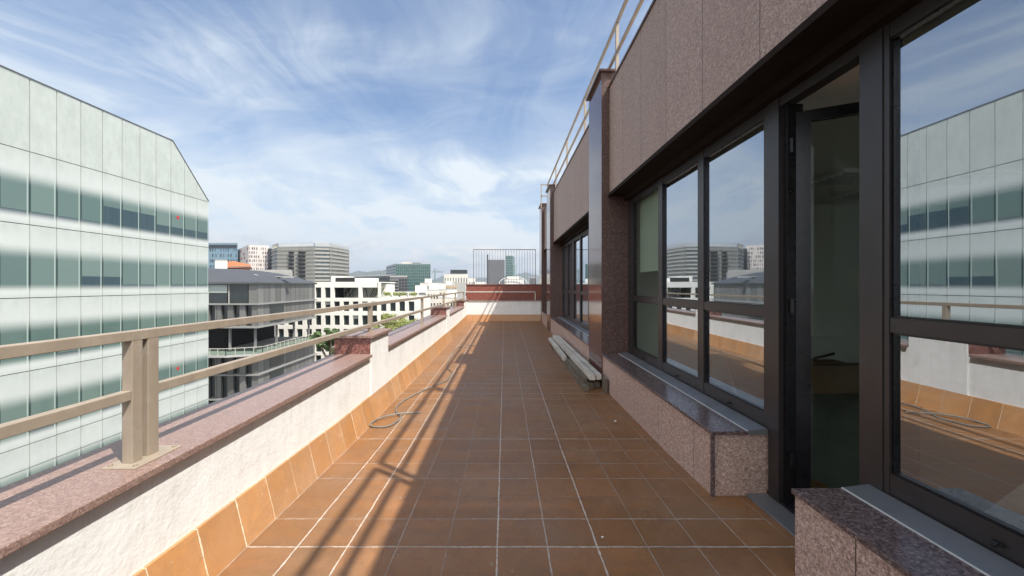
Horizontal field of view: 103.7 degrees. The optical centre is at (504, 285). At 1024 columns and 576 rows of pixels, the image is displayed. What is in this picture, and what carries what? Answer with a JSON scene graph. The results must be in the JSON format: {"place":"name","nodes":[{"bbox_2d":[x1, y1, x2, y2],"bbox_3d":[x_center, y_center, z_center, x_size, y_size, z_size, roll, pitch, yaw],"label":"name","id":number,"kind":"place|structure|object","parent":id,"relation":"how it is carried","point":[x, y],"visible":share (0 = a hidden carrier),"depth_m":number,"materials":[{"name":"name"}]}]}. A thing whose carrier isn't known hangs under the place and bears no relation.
{"place":"outdoors","nodes":[
{"label":"outdoors","id":0,"kind":"place"},
{"bbox_2d":[0,65,208,487],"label":"glass office block","id":1,"kind":"structure","parent":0,"point":[103,221],"depth_m":24.89,"materials":[{"name":"white glass"}]},
{"bbox_2d":[0,144,28,223],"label":"window","id":2,"kind":"structure","parent":1,"relation":"in","point":[14,162],"depth_m":21.34,"materials":[{"name":"green glass"}]},
{"bbox_2d":[0,221,28,297],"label":"window","id":3,"kind":"structure","parent":1,"relation":"in","point":[14,237],"depth_m":21.34,"materials":[{"name":"green glass"}]},
{"bbox_2d":[0,298,28,375],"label":"window","id":4,"kind":"structure","parent":1,"relation":"in","point":[14,313],"depth_m":21.34,"materials":[{"name":"white glass"}]},
{"bbox_2d":[0,371,28,452],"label":"window","id":5,"kind":"structure","parent":1,"relation":"in","point":[14,388],"depth_m":21.34,"materials":[{"name":"white glass"}]},
{"bbox_2d":[0,468,28,487],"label":"window","id":6,"kind":"structure","parent":1,"relation":"in","point":[17,476],"depth_m":21.34,"materials":[{"name":"white glass"}]},
{"bbox_2d":[28,152,55,227],"bbox_3d":[-26.050,-5.300,22.684,0.100,3.960,1.281,0,0,0],"label":"window","id":7,"kind":"structure","parent":1,"relation":"in","point":[42,169],"depth_m":22.63,"materials":[{"name":"green glass"}]},
{"bbox_2d":[29,225,55,296],"bbox_3d":[-26.050,-1.300,22.684,0.100,3.960,1.281,0,0,0],"label":"window","id":8,"kind":"structure","parent":1,"relation":"in","point":[42,240],"depth_m":22.63,"materials":[{"name":"white glass"}]},
{"bbox_2d":[29,297,55,369],"bbox_3d":[-26.050,2.700,22.684,0.100,3.960,1.281,0,0,0],"label":"window","id":9,"kind":"structure","parent":1,"relation":"in","point":[42,311],"depth_m":22.63,"materials":[{"name":"white glass"}]},
{"bbox_2d":[29,366,55,442],"bbox_3d":[-26.050,6.700,22.684,0.100,3.960,1.281,0,0,0],"label":"window","id":10,"kind":"structure","parent":1,"relation":"in","point":[42,382],"depth_m":22.63,"materials":[{"name":"white glass"}]},
{"bbox_2d":[29,458,55,475],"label":"window","id":11,"kind":"structure","parent":1,"relation":"in","point":[40,467],"depth_m":22.63,"materials":[{"name":"white glass"}]},
{"bbox_2d":[56,160,79,230],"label":"window","id":12,"kind":"structure","parent":1,"relation":"in","point":[67,174],"depth_m":23.93,"materials":[{"name":"white glass"}]},
{"bbox_2d":[56,229,79,296],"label":"window","id":13,"kind":"structure","parent":1,"relation":"in","point":[67,241],"depth_m":23.93,"materials":[{"name":"white glass"}]},
{"bbox_2d":[56,297,79,365],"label":"window","id":14,"kind":"structure","parent":1,"relation":"in","point":[67,308],"depth_m":23.93,"materials":[{"name":"white glass"}]},
{"bbox_2d":[56,362,79,433],"bbox_3d":[-26.050,6.700,24.015,0.100,3.960,1.281,0,0,0],"label":"window","id":15,"kind":"structure","parent":1,"relation":"in","point":[67,375],"depth_m":23.93,"materials":[{"name":"white glass"}]},
{"bbox_2d":[56,449,79,464],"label":"window","id":16,"kind":"structure","parent":1,"relation":"in","point":[63,458],"depth_m":23.93,"materials":[{"name":"white glass"}]},
{"bbox_2d":[80,167,101,233],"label":"window","id":17,"kind":"structure","parent":1,"relation":"in","point":[90,180],"depth_m":25.25,"materials":[{"name":"white glass"}]},
{"bbox_2d":[80,232,101,295],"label":"window","id":18,"kind":"structure","parent":1,"relation":"in","point":[90,243],"depth_m":25.25,"materials":[{"name":"white glass"}]},
{"bbox_2d":[80,296,101,360],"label":"window","id":19,"kind":"structure","parent":1,"relation":"in","point":[90,307],"depth_m":25.25,"materials":[{"name":"white glass"}]},
{"bbox_2d":[80,358,101,425],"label":"window","id":20,"kind":"structure","parent":1,"relation":"in","point":[90,370],"depth_m":25.25,"materials":[{"name":"white glass"}]},
{"bbox_2d":[80,440,101,455],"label":"window","id":21,"kind":"structure","parent":1,"relation":"in","point":[98,444],"depth_m":25.28,"materials":[{"name":"white glass"}]},
{"bbox_2d":[102,173,121,235],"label":"window","id":22,"kind":"structure","parent":1,"relation":"in","point":[111,185],"depth_m":26.60,"materials":[{"name":"white glass"}]},
{"bbox_2d":[102,234,121,295],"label":"window","id":23,"kind":"structure","parent":1,"relation":"in","point":[111,245],"depth_m":26.60,"materials":[{"name":"white glass"}]},
{"bbox_2d":[102,296,121,356],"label":"window","id":24,"kind":"structure","parent":1,"relation":"in","point":[111,305],"depth_m":26.60,"materials":[{"name":"white glass"}]},
{"bbox_2d":[102,355,121,418],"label":"window","id":25,"kind":"structure","parent":1,"relation":"in","point":[112,365],"depth_m":26.60,"materials":[{"name":"white glass"}]},
{"bbox_2d":[102,433,121,446],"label":"window","id":26,"kind":"structure","parent":1,"relation":"in","point":[116,437],"depth_m":26.62,"materials":[{"name":"white glass"}]},
{"bbox_2d":[122,178,139,237],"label":"window","id":27,"kind":"structure","parent":1,"relation":"in","point":[130,189],"depth_m":27.95,"materials":[{"name":"white glass"}]},
{"bbox_2d":[122,237,139,294],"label":"window","id":28,"kind":"structure","parent":1,"relation":"in","point":[130,246],"depth_m":27.95,"materials":[{"name":"white glass"}]},
{"bbox_2d":[122,295,139,330],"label":"window","id":29,"kind":"structure","parent":1,"relation":"in","point":[130,303],"depth_m":27.95,"materials":[{"name":"white glass"}]},
{"bbox_2d":[139,183,155,240],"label":"window","id":30,"kind":"structure","parent":1,"relation":"in","point":[147,193],"depth_m":29.28,"materials":[{"name":"white glass"}]},
{"bbox_2d":[140,239,155,294],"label":"window","id":31,"kind":"structure","parent":1,"relation":"in","point":[147,247],"depth_m":29.28,"materials":[{"name":"white glass"}]},
{"bbox_2d":[140,295,155,328],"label":"window","id":32,"kind":"structure","parent":1,"relation":"in","point":[147,302],"depth_m":29.28,"materials":[{"name":"white glass"}]},
{"bbox_2d":[156,188,170,241],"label":"window","id":33,"kind":"structure","parent":1,"relation":"in","point":[163,197],"depth_m":30.66,"materials":[{"name":"white glass"}]},
{"bbox_2d":[156,241,170,293],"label":"window","id":34,"kind":"structure","parent":1,"relation":"in","point":[163,249],"depth_m":30.66,"materials":[{"name":"white glass"}]},
{"bbox_2d":[156,294,170,346],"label":"window","id":35,"kind":"structure","parent":1,"relation":"in","point":[163,302],"depth_m":30.66,"materials":[{"name":"white glass"}]},
{"bbox_2d":[159,346,170,399],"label":"window","id":36,"kind":"structure","parent":1,"relation":"in","point":[164,352],"depth_m":30.75,"materials":[{"name":"white glass"}]},
{"bbox_2d":[170,192,183,243],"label":"window","id":37,"kind":"structure","parent":1,"relation":"in","point":[177,200],"depth_m":31.97,"materials":[{"name":"white glass"}]},
{"bbox_2d":[170,409,183,418],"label":"window","id":38,"kind":"structure","parent":1,"relation":"in","point":[180,412],"depth_m":31.97,"materials":[{"name":"white glass"}]},
{"bbox_2d":[171,243,183,293],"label":"window","id":39,"kind":"structure","parent":1,"relation":"in","point":[177,250],"depth_m":31.97,"materials":[{"name":"white glass"}]},
{"bbox_2d":[171,294,183,344],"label":"window","id":40,"kind":"structure","parent":1,"relation":"in","point":[177,300],"depth_m":31.97,"materials":[{"name":"white glass"}]},
{"bbox_2d":[171,343,183,395],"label":"window","id":41,"kind":"structure","parent":1,"relation":"in","point":[177,351],"depth_m":31.97,"materials":[{"name":"white glass"}]},
{"bbox_2d":[184,195,196,245],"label":"window","id":42,"kind":"structure","parent":1,"relation":"in","point":[190,204],"depth_m":33.29,"materials":[{"name":"white glass"}]},
{"bbox_2d":[184,245,196,292],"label":"window","id":43,"kind":"structure","parent":1,"relation":"in","point":[190,252],"depth_m":33.29,"materials":[{"name":"white glass"}]},
{"bbox_2d":[184,294,196,342],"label":"window","id":44,"kind":"structure","parent":1,"relation":"in","point":[190,300],"depth_m":33.29,"materials":[{"name":"white glass"}]},
{"bbox_2d":[184,341,196,391],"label":"window","id":45,"kind":"structure","parent":1,"relation":"in","point":[190,348],"depth_m":33.29,"materials":[{"name":"white glass"}]},
{"bbox_2d":[197,199,207,246],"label":"window","id":46,"kind":"structure","parent":1,"relation":"in","point":[202,206],"depth_m":34.61,"materials":[{"name":"white glass"}]},
{"bbox_2d":[197,246,207,292],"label":"window","id":47,"kind":"structure","parent":1,"relation":"in","point":[202,252],"depth_m":34.61,"materials":[{"name":"white glass"}]},
{"bbox_2d":[197,293,207,339],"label":"window","id":48,"kind":"structure","parent":1,"relation":"in","point":[202,298],"depth_m":34.61,"materials":[{"name":"white glass"}]},
{"bbox_2d":[197,339,207,387],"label":"window","id":49,"kind":"structure","parent":1,"relation":"in","point":[202,345],"depth_m":34.61,"materials":[{"name":"white glass"}]},
{"bbox_2d":[208,242,237,268],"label":"blue apartment block","id":50,"kind":"structure","parent":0,"point":[227,251],"depth_m":330.00,"materials":[{"name":"concrete"}]},
{"bbox_2d":[208,268,316,403],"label":"zinc clad building","id":51,"kind":"structure","parent":0,"point":[235,293],"depth_m":68.57,"materials":[{"name":"grey metal"}]},
{"bbox_2d":[211,376,214,396],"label":"window","id":52,"kind":"structure","parent":51,"relation":"in","point":[212,377],"depth_m":66.42,"materials":[{"name":"black glass"}]},
{"bbox_2d":[208,284,227,302],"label":"window","id":53,"kind":"structure","parent":51,"relation":"in","point":[216,293],"depth_m":66.11,"materials":[{"name":"grey glass"}]},
{"bbox_2d":[223,376,226,396],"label":"window","id":54,"kind":"structure","parent":51,"relation":"in","point":[224,377],"depth_m":66.42,"materials":[{"name":"black glass"}]},
{"bbox_2d":[235,376,239,392],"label":"window","id":55,"kind":"structure","parent":51,"relation":"in","point":[237,378],"depth_m":66.42,"materials":[{"name":"black glass"}]},
{"bbox_2d":[228,284,247,302],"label":"window","id":56,"kind":"structure","parent":51,"relation":"in","point":[236,293],"depth_m":66.11,"materials":[{"name":"grey glass"}]},
{"bbox_2d":[270,303,283,322],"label":"window","id":57,"kind":"structure","parent":51,"relation":"in","point":[278,307],"depth_m":71.66,"materials":[{"name":"grey glass"}]},
{"bbox_2d":[270,354,283,367],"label":"window","id":58,"kind":"structure","parent":51,"relation":"in","point":[274,361],"depth_m":71.50,"materials":[{"name":"grey glass"}]},
{"bbox_2d":[270,367,283,378],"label":"window","id":59,"kind":"structure","parent":51,"relation":"in","point":[280,371],"depth_m":71.50,"materials":[{"name":"grey glass"}]},
{"bbox_2d":[255,270,292,275],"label":"pale low building","id":60,"kind":"structure","parent":0,"point":[288,272],"depth_m":150.00,"materials":[{"name":"concrete"}]},
{"bbox_2d":[308,328,339,356],"bbox_3d":[-14.450,14.520,33.219,2.457,22.167,2.581,0,0,26],"label":"tree","id":61,"kind":"object","parent":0,"point":[329,345],"visible":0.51,"depth_m":32.70,"materials":[{"name":"green plant"}]},
{"bbox_2d":[0,0,652,279],"label":"sky","id":62,"kind":"structure","parent":0,"point":[391,132],"materials":[{"name":"blue"}]},
{"bbox_2d":[349,270,385,277],"bbox_3d":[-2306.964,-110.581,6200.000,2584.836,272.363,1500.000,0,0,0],"label":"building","id":63,"kind":"structure","parent":0,"point":[360,273],"depth_m":5882.86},
{"bbox_2d":[355,275,389,283],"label":"building","id":64,"kind":"structure","parent":0,"point":[384,278],"depth_m":175.30,"materials":[{"name":"white concrete"}]},
{"bbox_2d":[373,313,397,329],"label":"tree","id":65,"kind":"object","parent":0,"point":[387,324],"visible":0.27,"depth_m":40.68,"materials":[{"name":"green plant"}]},
{"bbox_2d":[390,276,406,294],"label":"framed grey building","id":66,"kind":"structure","parent":0,"point":[401,284],"depth_m":150.00,"materials":[{"name":"concrete"}]},
{"bbox_2d":[383,313,418,327],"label":"tree","id":67,"kind":"object","parent":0,"point":[402,322],"visible":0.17,"depth_m":45.59,"materials":[{"name":"green plant"}]},
{"bbox_2d":[426,283,438,314],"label":"house","id":68,"kind":"structure","parent":0,"point":[433,289],"depth_m":140.00,"materials":[{"name":"concrete"}]},
{"bbox_2d":[444,270,467,285],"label":"white tower block","id":69,"kind":"structure","parent":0,"point":[455,277],"depth_m":300.00,"materials":[{"name":"concrete"}]},
{"bbox_2d":[432,272,538,283],"bbox_3d":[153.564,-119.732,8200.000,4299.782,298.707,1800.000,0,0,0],"label":"hills","id":70,"kind":"structure","parent":0,"point":[521,275],"depth_m":7681.85,"materials":[{"name":"grey"}]},
{"bbox_2d":[499,276,527,283],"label":"white arched hall","id":71,"kind":"structure","parent":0,"point":[512,279],"depth_m":200.00,"materials":[{"name":"concrete"}]},
{"bbox_3d":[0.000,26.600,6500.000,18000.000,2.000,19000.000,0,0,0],"label":"ground","id":72,"kind":"structure","parent":0,"visible":0},
{"bbox_2d":[215,260,226,268],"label":"white roof hut","id":73,"kind":"object","parent":72,"relation":"on","point":[220,264],"visible":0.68,"depth_m":118.00,"materials":[{"name":"concrete"}]},
{"bbox_2d":[227,261,250,269],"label":"orange roofed building","id":74,"kind":"structure","parent":72,"relation":"on","point":[235,265],"depth_m":127.17,"materials":[{"name":"orange tile"}]},
{"bbox_2d":[238,245,268,269],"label":"white apartment block","id":75,"kind":"structure","parent":72,"relation":"on","point":[255,257],"depth_m":303.17,"materials":[{"name":"concrete"}]},
{"bbox_2d":[268,248,271,269],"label":"dark slab building","id":76,"kind":"structure","parent":72,"relation":"on","point":[269,259],"depth_m":300.00,"materials":[{"name":"concrete"}]},
{"bbox_2d":[271,242,349,281],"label":"grey office","id":77,"kind":"structure","parent":72,"relation":"on","point":[320,263],"depth_m":258.88,"materials":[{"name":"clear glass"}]},
{"bbox_2d":[278,276,429,360],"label":"white grid building","id":78,"kind":"structure","parent":72,"relation":"on","point":[341,290],"depth_m":100.09,"materials":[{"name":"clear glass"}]},
{"bbox_2d":[386,262,430,291],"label":"teal glass office","id":79,"kind":"structure","parent":72,"relation":"on","point":[416,273],"depth_m":260.00,"materials":[{"name":"glass"}]},
{"bbox_2d":[407,285,426,295],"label":"house","id":80,"kind":"structure","parent":72,"relation":"on","point":[422,289],"depth_m":128.00,"materials":[{"name":"concrete"}]},
{"bbox_2d":[439,290,456,305],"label":"house","id":81,"kind":"structure","parent":72,"relation":"on","point":[449,298],"depth_m":120.11,"materials":[{"name":"concrete"}]},
{"bbox_2d":[439,284,456,295],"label":"house","id":82,"kind":"structure","parent":72,"relation":"on","point":[442,290],"depth_m":175.10,"materials":[{"name":"concrete"}]},
{"bbox_2d":[457,283,465,298],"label":"grey service box","id":83,"kind":"object","parent":72,"relation":"on","point":[461,287],"visible":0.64,"depth_m":60.00,"materials":[{"name":"concrete"}]},
{"bbox_2d":[487,255,504,283],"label":"dark grey tower","id":84,"kind":"structure","parent":72,"relation":"on","point":[496,271],"depth_m":620.00,"materials":[{"name":"concrete"}]},
{"bbox_2d":[505,256,514,278],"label":"teal glass tower","id":85,"kind":"structure","parent":72,"relation":"on","point":[511,260],"depth_m":620.00,"materials":[{"name":"glass"}]},
{"bbox_2d":[538,0,1023,575],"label":"office building","id":86,"kind":"structure","parent":72,"relation":"on","point":[750,210],"depth_m":3.46,"materials":[{"name":"brown stone"}]},
{"bbox_2d":[0,299,468,575],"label":"parapet wall","id":87,"kind":"structure","parent":86,"relation":"on","point":[227,483],"depth_m":2.33,"materials":[{"name":"white paint"}]},
{"bbox_2d":[0,292,463,469],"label":"terrace railing","id":88,"kind":"object","parent":87,"relation":"on","point":[137,396],"visible":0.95,"depth_m":1.94,"materials":[{"name":"beige paint"}]},
{"bbox_2d":[465,284,539,299],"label":"neighbour wall","id":89,"kind":"structure","parent":86,"relation":"attached to","point":[501,295],"depth_m":17.94,"materials":[{"name":"red brick"}]},
{"bbox_2d":[473,249,535,283],"bbox_3d":[-0.010,-0.825,18.080,2.820,1.570,0.030,0,0,0],"label":"bar fence","id":90,"kind":"object","parent":89,"relation":"on","point":[500,263],"visible":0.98,"depth_m":18.07,"materials":[{"name":"grey metal"}]},
{"bbox_2d":[467,300,540,320],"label":"end wall","id":91,"kind":"structure","parent":86,"relation":"on","point":[503,310],"depth_m":17.60,"materials":[{"name":"paint"}]},
{"bbox_2d":[465,291,535,299],"bbox_3d":[-0.192,0.471,17.700,3.114,0.388,0.045,0,0,0],"label":"end railing","id":92,"kind":"object","parent":91,"relation":"on","point":[503,291],"visible":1,"depth_m":17.68,"materials":[{"name":"metal"}]},
{"bbox_2d":[217,321,829,575],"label":"terrace floor","id":93,"kind":"structure","parent":86,"relation":"on","point":[512,448],"depth_m":3.05,"materials":[{"name":"tile"}]},
{"bbox_2d":[369,346,469,427],"bbox_3d":[-1.172,1.623,7.606,0.489,0.043,6.024,0,0,3],"label":"garden hose","id":94,"kind":"object","parent":93,"relation":"on","point":[396,413],"visible":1,"depth_m":5.11,"materials":[{"name":"rubber"}]},
{"bbox_2d":[552,346,588,391],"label":"timber beam","id":95,"kind":"structure","parent":93,"relation":"on","point":[584,386],"depth_m":6.96,"materials":[{"name":"grey wood"}]},
{"bbox_2d":[548,338,566,360],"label":"timber beam","id":96,"kind":"structure","parent":95,"relation":"on","point":[561,353],"depth_m":9.22,"materials":[{"name":"grey wood"}]},
{"bbox_2d":[566,359,587,381],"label":"timber beam","id":97,"kind":"structure","parent":95,"relation":"on","point":[580,374],"depth_m":7.01,"materials":[{"name":"grey wood"}]},
{"bbox_2d":[566,355,593,388],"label":"timber beam","id":98,"kind":"structure","parent":93,"relation":"on","point":[589,383],"depth_m":6.43,"materials":[{"name":"grey wood"}]},
{"bbox_3d":[1.390,1.521,9.950,0.085,0.078,2.100,0,0,0],"label":"timber beam","id":99,"kind":"object","parent":98,"relation":"on","visible":0},
{"bbox_2d":[553,335,594,379],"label":"timber beam","id":100,"kind":"structure","parent":99,"relation":"on","point":[584,368],"depth_m":7.57,"materials":[{"name":"grey wood"}]},
{"bbox_2d":[557,336,600,379],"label":"timber beam","id":101,"kind":"structure","parent":99,"relation":"on","point":[590,367],"depth_m":7.35,"materials":[{"name":"grey wood"}]},
{"bbox_2d":[602,376,607,393],"bbox_3d":[1.545,1.540,6.200,0.040,0.220,0.200,0,0,0],"label":"timber block","id":102,"kind":"object","parent":93,"relation":"on","point":[604,384],"depth_m":6.15,"materials":[{"name":"wood"}]},
{"bbox_2d":[563,243,566,318],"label":"window","id":103,"kind":"structure","parent":86,"relation":"in","point":[565,245],"depth_m":13.43,"materials":[{"name":"black glass"}]},
{"bbox_2d":[567,239,572,321],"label":"window","id":104,"kind":"structure","parent":86,"relation":"in","point":[569,244],"depth_m":12.41,"materials":[{"name":"brown metal"}]},
{"bbox_2d":[573,234,579,325],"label":"window","id":105,"kind":"structure","parent":86,"relation":"in","point":[576,241],"depth_m":11.37,"materials":[{"name":"grey glass"}]},
{"bbox_2d":[580,229,587,329],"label":"window","id":106,"kind":"structure","parent":86,"relation":"in","point":[584,235],"depth_m":10.23,"materials":[{"name":"glass"}]},
{"bbox_2d":[588,228,588,330],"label":"window","id":107,"kind":"structure","parent":86,"relation":"in","point":[588,228],"depth_m":9.60,"materials":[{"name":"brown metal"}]},
{"bbox_2d":[541,0,643,209],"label":"roof railing","id":108,"kind":"object","parent":86,"relation":"on","point":[618,45],"visible":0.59,"depth_m":7.29,"materials":[{"name":"metal"}]},
{"bbox_2d":[629,179,659,369],"bbox_3d":[2.046,-0.135,5.817,0.159,2.460,1.285,0,0,0],"label":"window","id":109,"kind":"structure","parent":86,"relation":"in","point":[649,199],"depth_m":6.01,"materials":[{"name":"brown metal"}]},
{"bbox_2d":[660,152,699,391],"bbox_3d":[2.018,-0.135,4.642,0.103,2.460,1.064,0,0,0],"label":"window","id":110,"kind":"structure","parent":86,"relation":"in","point":[680,188],"depth_m":4.62,"materials":[{"name":"clear glass"}]},
{"bbox_2d":[700,106,767,428],"bbox_3d":[2.018,-0.135,3.577,0.103,2.460,1.064,0,0,0],"label":"window","id":111,"kind":"structure","parent":86,"relation":"in","point":[733,168],"depth_m":3.55,"materials":[{"name":"clear glass"}]},
{"bbox_2d":[811,359,858,393],"bbox_3d":[4.900,1.373,6.160,0.800,0.494,0.680,0,0,0],"label":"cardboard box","id":112,"kind":"object","parent":86,"relation":"on","point":[830,376],"visible":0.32,"depth_m":6.00,"materials":[{"name":"brown cardboard"}]},
{"bbox_2d":[789,92,919,487],"bbox_3d":[2.366,0.155,2.762,0.698,2.790,0.084,0,0,25],"label":"door","id":113,"kind":"structure","parent":86,"relation":"in","point":[910,101],"depth_m":2.62,"materials":[{"name":"black metal"}]},
{"bbox_2d":[883,0,1023,568],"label":"window","id":114,"kind":"structure","parent":86,"relation":"in","point":[1006,540],"depth_m":2.08,"materials":[{"name":"brown metal"}]},
{"bbox_2d":[984,483,1023,530],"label":"wooden board","id":115,"kind":"object","parent":86,"relation":"on","point":[1009,508],"visible":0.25,"depth_m":1.92,"materials":[{"name":"wood"}]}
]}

